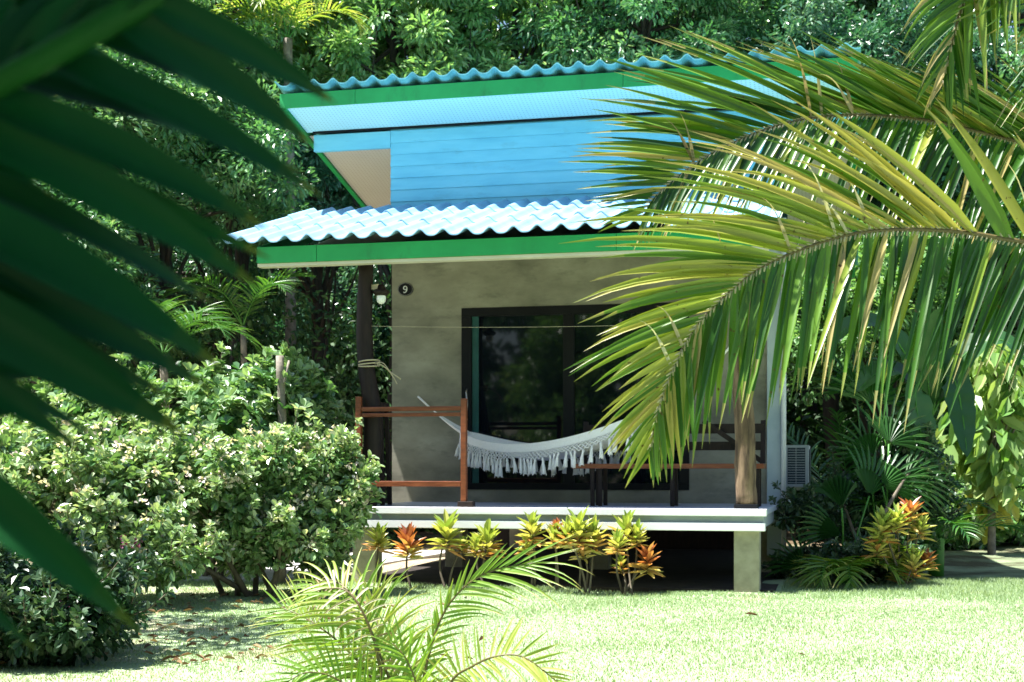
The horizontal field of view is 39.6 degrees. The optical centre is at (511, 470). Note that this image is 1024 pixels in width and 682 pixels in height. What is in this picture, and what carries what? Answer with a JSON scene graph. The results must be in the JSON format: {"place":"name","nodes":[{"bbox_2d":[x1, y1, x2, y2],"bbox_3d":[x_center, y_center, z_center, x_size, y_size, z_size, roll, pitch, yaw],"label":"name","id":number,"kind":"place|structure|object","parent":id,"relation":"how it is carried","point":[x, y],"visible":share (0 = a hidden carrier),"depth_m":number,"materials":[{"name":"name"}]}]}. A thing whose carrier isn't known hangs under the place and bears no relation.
{"place":"outdoors","nodes":[
{"label":"outdoors","id":0,"kind":"place"},
{"bbox_2d":[175,550,444,581],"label":"path","id":1,"kind":"structure","parent":0,"point":[427,554],"depth_m":16.89,"materials":[{"name":"concrete"}]},
{"bbox_2d":[0,522,1023,681],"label":"lawn","id":2,"kind":"structure","parent":0,"point":[1006,560],"depth_m":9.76,"materials":[{"name":"green plant"}]},
{"bbox_2d":[0,514,175,668],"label":"flowering shrub","id":3,"kind":"object","parent":2,"relation":"on","point":[53,620],"visible":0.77,"depth_m":8.39,"materials":[{"name":"green plant"}]},
{"bbox_2d":[27,187,168,493],"bbox_3d":[-6.841,-1.449,20.461,3.854,5.633,3.274,0,0,0],"label":"forest tree","id":4,"kind":"object","parent":2,"relation":"on","point":[132,273],"visible":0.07,"depth_m":20.29,"materials":[{"name":"green plant"}]},
{"bbox_2d":[20,47,194,515],"bbox_3d":[-6.882,-3.570,22.516,4.879,9.878,3.961,0,0,0],"label":"forest tree","id":5,"kind":"object","parent":2,"relation":"on","point":[132,131],"depth_m":22.29,"materials":[{"name":"green plant"}]},
{"bbox_2d":[0,393,227,596],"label":"flowering shrub","id":6,"kind":"object","parent":2,"relation":"on","point":[95,478],"visible":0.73,"depth_m":11.84,"materials":[{"name":"green plant"}]},
{"bbox_2d":[0,0,335,652],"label":"shade palm","id":7,"kind":"object","parent":2,"relation":"on","point":[64,299],"visible":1,"depth_m":1.64,"materials":[{"name":"green plant"}]},
{"bbox_2d":[32,45,320,406],"bbox_3d":[-5.041,-2.751,21.482,4.535,8.238,3.956,0,0,0],"label":"forest tree","id":8,"kind":"object","parent":2,"relation":"on","point":[176,144],"visible":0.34,"depth_m":20.83,"materials":[{"name":"green plant"}]},
{"bbox_2d":[0,341,363,575],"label":"round leaved shrub","id":9,"kind":"object","parent":2,"relation":"on","point":[246,396],"visible":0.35,"depth_m":14.55,"materials":[{"name":"green plant"}]},
{"bbox_2d":[136,295,262,408],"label":"understorey palm","id":10,"kind":"object","parent":2,"relation":"on","point":[191,315],"visible":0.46,"depth_m":18.43,"materials":[{"name":"green plant"}]},
{"bbox_2d":[30,403,384,597],"bbox_3d":[-2.758,0.308,12.988,3.189,1.854,1.807,0,0,0],"label":"flowering shrub","id":11,"kind":"object","parent":2,"relation":"on","point":[266,499],"visible":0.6,"depth_m":12.78,"materials":[{"name":"green plant"}]},
{"bbox_2d":[119,192,303,398],"bbox_3d":[-6.108,-1.940,26.071,3.787,6.654,3.770,0,0,38],"label":"forest tree","id":12,"kind":"object","parent":2,"relation":"on","point":[190,264],"visible":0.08,"depth_m":25.91,"materials":[{"name":"green plant"}]},
{"bbox_2d":[0,262,436,550],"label":"undergrowth","id":13,"kind":"object","parent":2,"relation":"on","point":[309,324],"visible":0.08,"depth_m":21.43,"materials":[{"name":"green plant"}]},
{"bbox_2d":[129,0,339,528],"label":"forest tree","id":14,"kind":"object","parent":2,"relation":"on","point":[273,38],"visible":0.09,"depth_m":23.51,"materials":[{"name":"green plant"}]},
{"bbox_2d":[155,268,315,369],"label":"understorey palm","id":15,"kind":"object","parent":2,"relation":"on","point":[256,293],"visible":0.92,"depth_m":20.33,"materials":[{"name":"green plant"}]},
{"bbox_2d":[0,591,482,670],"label":"leaf litter","id":16,"kind":"object","parent":2,"relation":"on","point":[189,633],"visible":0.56,"depth_m":9.65,"materials":[{"name":"plant"}]},
{"bbox_2d":[203,102,361,378],"bbox_3d":[-3.550,-2.599,24.525,3.802,7.980,3.534,0,0,-44],"label":"forest tree","id":17,"kind":"object","parent":2,"relation":"on","point":[335,192],"visible":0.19,"depth_m":24.56,"materials":[{"name":"green plant"}]},
{"bbox_2d":[276,355,289,583],"bbox_3d":[-2.320,0.001,14.402,0.139,2.320,0.105,0,0,-17],"label":"cut stem","id":18,"kind":"object","parent":2,"relation":"on","point":[281,394],"visible":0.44,"depth_m":14.37,"materials":[{"name":"beige plant"}]},
{"bbox_2d":[213,0,371,357],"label":"wild palm","id":19,"kind":"object","parent":2,"relation":"on","point":[288,48],"visible":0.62,"depth_m":22.33,"materials":[{"name":"green plant"}]},
{"bbox_2d":[201,0,387,332],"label":"back tree","id":20,"kind":"object","parent":2,"relation":"on","point":[271,270],"depth_m":29.77,"materials":[{"name":"green plant"}]},
{"bbox_2d":[221,18,409,416],"bbox_3d":[-3.877,-4.684,30.981,4.865,12.099,4.524,0,0,39],"label":"back tree","id":21,"kind":"object","parent":2,"relation":"on","point":[338,287],"depth_m":30.99,"materials":[{"name":"green plant"}]},
{"bbox_2d":[262,242,390,426],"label":"forest tree","id":22,"kind":"object","parent":2,"relation":"on","point":[348,280],"visible":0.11,"depth_m":26.76,"materials":[{"name":"green plant"}]},
{"bbox_2d":[361,522,395,586],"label":"croton plant","id":23,"kind":"object","parent":2,"relation":"on","point":[378,536],"visible":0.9,"depth_m":13.72,"materials":[{"name":"green plant"}]},
{"bbox_2d":[273,0,497,537],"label":"forest tree","id":24,"kind":"object","parent":2,"relation":"on","point":[444,48],"visible":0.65,"depth_m":23.14,"materials":[{"name":"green plant"}]},
{"bbox_2d":[391,522,425,587],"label":"croton plant","id":25,"kind":"object","parent":2,"relation":"on","point":[409,544],"visible":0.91,"depth_m":13.86,"materials":[{"name":"orange plant"}]},
{"bbox_2d":[242,533,591,681],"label":"young palm","id":26,"kind":"object","parent":2,"relation":"on","point":[378,643],"visible":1,"depth_m":7.25,"materials":[{"name":"green plant"}]},
{"bbox_2d":[427,508,469,589],"bbox_3d":[-0.608,0.781,13.800,0.472,0.828,0.441,0,0,0],"label":"croton plant","id":27,"kind":"object","parent":2,"relation":"on","point":[446,530],"visible":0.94,"depth_m":13.78,"materials":[{"name":"yellow plant"}]},
{"bbox_2d":[464,518,505,588],"bbox_3d":[-0.244,0.828,13.849,0.362,0.737,0.440,0,0,43],"label":"croton plant","id":28,"kind":"object","parent":2,"relation":"on","point":[487,535],"visible":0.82,"depth_m":13.82,"materials":[{"name":"yellow plant"}]},
{"bbox_2d":[385,0,621,73],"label":"forest tree","id":29,"kind":"object","parent":2,"relation":"on","point":[505,55],"visible":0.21,"depth_m":24.09,"materials":[{"name":"green plant"}]},
{"bbox_2d":[0,293,1023,532],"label":"undergrowth","id":30,"kind":"object","parent":2,"relation":"on","point":[802,407],"visible":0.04,"depth_m":27.20,"materials":[{"name":"green plant"}]},
{"bbox_2d":[35,67,1015,493],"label":"woods","id":31,"kind":"object","parent":2,"relation":"on","point":[279,313],"depth_m":33.54,"materials":[{"name":"green plant"}]},
{"bbox_2d":[515,510,546,590],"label":"croton plant","id":32,"kind":"object","parent":2,"relation":"on","point":[532,527],"visible":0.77,"depth_m":13.55,"materials":[{"name":"yellow plant"}]},
{"bbox_2d":[232,42,860,592],"bbox_3d":[0.948,-1.551,17.568,6.500,5.782,7.970,0,0,13],"label":"bungalow","id":33,"kind":"object","parent":2,"relation":"on","point":[468,194],"visible":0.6,"depth_m":16.17,"materials":[{"name":"blue paint"}]},
{"bbox_2d":[358,359,400,383],"bbox_3d":[-1.341,-0.995,14.449,0.456,0.256,0.225,0,0,13],"label":"tied rope","id":34,"kind":"object","parent":33,"relation":"attached to","point":[378,362],"visible":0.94,"depth_m":14.38,"materials":[{"name":"beige fabric"}]},
{"bbox_2d":[372,284,389,303],"bbox_3d":[-1.329,-1.788,14.446,0.174,0.205,0.174,0,0,-32],"label":"porch lamp","id":35,"kind":"object","parent":33,"relation":"attached to","point":[381,292],"visible":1,"depth_m":14.41,"materials":[{"name":"white glass"}]},
{"bbox_2d":[380,402,391,504],"bbox_3d":[-1.424,-0.169,15.034,0.240,1.081,0.280,0,0,13],"label":"wooden post","id":36,"kind":"object","parent":33,"relation":"on","point":[388,461],"visible":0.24,"depth_m":15.09,"materials":[{"name":"brown wood"}]},
{"bbox_2d":[398,283,412,295],"bbox_3d":[-1.250,-2.120,16.673,0.186,0.156,0.026,0,0,13],"label":"house number","id":37,"kind":"object","parent":33,"relation":"attached to","point":[405,289],"visible":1,"depth_m":16.67,"materials":[{"name":"black metal"}]},
{"bbox_2d":[382,325,614,326],"bbox_3d":[0.365,-1.433,14.001,3.680,0.057,0.003,0,0,13],"label":"washing line","id":38,"kind":"object","parent":33,"relation":"attached to","point":[560,326],"visible":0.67,"depth_m":13.97,"materials":[{"name":"fabric"}]},
{"bbox_2d":[417,347,728,477],"bbox_3d":[0.559,-0.617,15.151,4.440,1.402,0.873,0,0,40],"label":"hammock","id":39,"kind":"object","parent":33,"relation":"hanging from","point":[572,448],"visible":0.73,"depth_m":15.04,"materials":[{"name":"white fabric"}]},
{"bbox_2d":[461,302,688,489],"bbox_3d":[0.702,-0.828,16.237,2.640,2.104,0.174,0,0,13],"label":"sliding door","id":40,"kind":"structure","parent":33,"relation":"in","point":[516,385],"depth_m":16.33,"materials":[{"name":"black glass"}]},
{"bbox_2d":[572,420,765,506],"bbox_3d":[1.627,-0.080,14.661,1.950,0.900,0.569,0,0,13],"label":"porch bench","id":41,"kind":"object","parent":33,"relation":"on","point":[724,429],"visible":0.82,"depth_m":14.64,"materials":[{"name":"red wood"}]},
{"bbox_2d":[786,445,810,500],"bbox_3d":[3.340,0.087,16.596,0.295,0.745,0.752,0,0,13],"label":"air conditioner","id":42,"kind":"object","parent":33,"relation":"attached to","point":[798,466],"visible":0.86,"depth_m":16.24,"materials":[{"name":"metal"}]},
{"bbox_2d":[541,518,564,590],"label":"croton plant","id":43,"kind":"object","parent":2,"relation":"on","point":[552,533],"visible":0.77,"depth_m":13.49,"materials":[{"name":"yellow plant"}]},
{"bbox_2d":[551,507,608,594],"bbox_3d":[0.652,0.760,13.482,0.582,0.865,0.493,0,0,0],"label":"croton plant","id":44,"kind":"object","parent":2,"relation":"on","point":[585,540],"visible":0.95,"depth_m":13.44,"materials":[{"name":"yellow plant"}]},
{"bbox_2d":[491,3,671,56],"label":"back tree","id":45,"kind":"object","parent":2,"relation":"on","point":[519,28],"visible":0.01,"depth_m":29.14,"materials":[{"name":"green plant"}]},
{"bbox_2d":[603,509,663,594],"bbox_3d":[1.149,0.778,13.481,0.615,0.836,0.567,0,0,0],"label":"croton plant","id":46,"kind":"object","parent":2,"relation":"on","point":[620,537],"visible":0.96,"depth_m":13.44,"materials":[{"name":"plant"}]},
{"bbox_2d":[503,0,768,69],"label":"forest tree","id":47,"kind":"object","parent":2,"relation":"on","point":[722,14],"visible":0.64,"depth_m":23.36,"materials":[{"name":"green plant"}]},
{"bbox_2d":[614,0,771,55],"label":"back tree","id":48,"kind":"object","parent":2,"relation":"on","point":[686,28],"depth_m":29.05,"materials":[{"name":"green plant"}]},
{"bbox_2d":[613,0,855,58],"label":"forest tree","id":49,"kind":"object","parent":2,"relation":"on","point":[772,14],"visible":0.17,"depth_m":24.33,"materials":[{"name":"green plant"}]},
{"bbox_2d":[559,0,1023,487],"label":"coconut palm","id":50,"kind":"object","parent":2,"relation":"on","point":[671,383],"visible":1,"depth_m":6.63,"materials":[{"name":"green plant"}]},
{"bbox_2d":[745,0,895,523],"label":"back tree","id":51,"kind":"object","parent":2,"relation":"on","point":[869,8],"visible":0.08,"depth_m":30.34,"materials":[{"name":"green plant"}]},
{"bbox_2d":[764,442,885,580],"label":"fan palm","id":52,"kind":"object","parent":2,"relation":"on","point":[838,489],"visible":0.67,"depth_m":14.65,"materials":[{"name":"green plant"}]},
{"bbox_2d":[752,0,938,539],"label":"forest tree","id":53,"kind":"object","parent":2,"relation":"on","point":[875,38],"visible":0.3,"depth_m":23.19,"materials":[{"name":"green plant"}]},
{"bbox_2d":[785,544,938,590],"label":"feather palm","id":54,"kind":"object","parent":2,"relation":"on","point":[845,570],"visible":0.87,"depth_m":13.77,"materials":[{"name":"green plant"}]},
{"bbox_2d":[761,421,973,583],"bbox_3d":[3.727,0.360,14.870,2.346,1.784,1.870,0,0,0],"label":"dark shrub","id":55,"kind":"object","parent":2,"relation":"on","point":[829,550],"visible":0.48,"depth_m":15.10,"materials":[{"name":"green plant"}]},
{"bbox_2d":[786,216,965,457],"bbox_3d":[5.647,-1.326,22.409,3.309,5.407,2.816,0,0,0],"label":"forest tree","id":56,"kind":"object","parent":2,"relation":"on","point":[940,294],"visible":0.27,"depth_m":22.02,"materials":[{"name":"green plant"}]},
{"bbox_2d":[804,345,953,543],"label":"fan palm","id":57,"kind":"object","parent":2,"relation":"on","point":[891,428],"visible":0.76,"depth_m":15.10,"materials":[{"name":"green plant"}]},
{"bbox_2d":[861,496,940,586],"bbox_3d":[3.774,0.725,13.886,0.839,0.947,0.516,0,0,-13],"label":"croton plant","id":58,"kind":"object","parent":2,"relation":"on","point":[885,525],"visible":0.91,"depth_m":13.82,"materials":[{"name":"green plant"}]},
{"bbox_2d":[809,482,1023,544],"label":"feather palm","id":59,"kind":"object","parent":2,"relation":"on","point":[959,528],"visible":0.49,"depth_m":15.19,"materials":[{"name":"green plant"}]},
{"bbox_2d":[838,308,1023,575],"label":"banana plant","id":60,"kind":"object","parent":2,"relation":"on","point":[962,416],"visible":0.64,"depth_m":15.38,"materials":[{"name":"green plant"}]},
{"bbox_2d":[849,0,1023,253],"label":"back tree","id":61,"kind":"object","parent":2,"relation":"on","point":[932,9],"visible":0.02,"depth_m":29.00,"materials":[{"name":"green plant"}]},
{"bbox_2d":[859,75,1019,302],"bbox_3d":[9.880,-3.933,30.911,5.865,10.625,4.058,0,0,0],"label":"back tree","id":62,"kind":"object","parent":2,"relation":"on","point":[877,203],"visible":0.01,"depth_m":30.96,"materials":[{"name":"green plant"}]},
{"bbox_2d":[858,329,1023,539],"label":"garden shrub","id":63,"kind":"object","parent":2,"relation":"on","point":[903,415],"visible":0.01,"depth_m":23.15,"materials":[{"name":"green plant"}]},
{"bbox_2d":[861,9,1023,407],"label":"forest tree","id":64,"kind":"object","parent":2,"relation":"on","point":[977,55],"visible":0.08,"depth_m":24.22,"materials":[{"name":"green plant"}]},
{"bbox_2d":[891,241,1022,406],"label":"forest tree","id":65,"kind":"object","parent":2,"relation":"on","point":[958,333],"visible":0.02,"depth_m":24.98,"materials":[{"name":"green plant"}]},
{"bbox_2d":[900,460,1023,549],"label":"shrub","id":66,"kind":"object","parent":2,"relation":"on","point":[1006,534],"visible":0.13,"depth_m":21.08,"materials":[{"name":"green plant"}]},
{"bbox_2d":[921,47,1023,327],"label":"forest tree","id":67,"kind":"object","parent":2,"relation":"on","point":[990,230],"visible":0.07,"depth_m":23.78,"materials":[{"name":"green plant"}]},
{"bbox_2d":[925,0,1023,319],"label":"back tree","id":68,"kind":"object","parent":2,"relation":"on","point":[1021,15],"visible":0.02,"depth_m":29.96,"materials":[{"name":"green plant"}]},
{"bbox_2d":[935,339,1023,554],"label":"lime leaved tree","id":69,"kind":"object","parent":2,"relation":"on","point":[991,467],"visible":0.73,"depth_m":19.18,"materials":[{"name":"green plant"}]},
{"bbox_2d":[348,547,795,592],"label":"soil","id":70,"kind":"structure","parent":0,"point":[684,570],"depth_m":15.77,"materials":[{"name":"brown soil"}]},
{"bbox_2d":[786,407,999,544],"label":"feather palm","id":71,"kind":"object","parent":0,"point":[846,423],"visible":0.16,"depth_m":16.54,"materials":[{"name":"green plant"}]}
]}

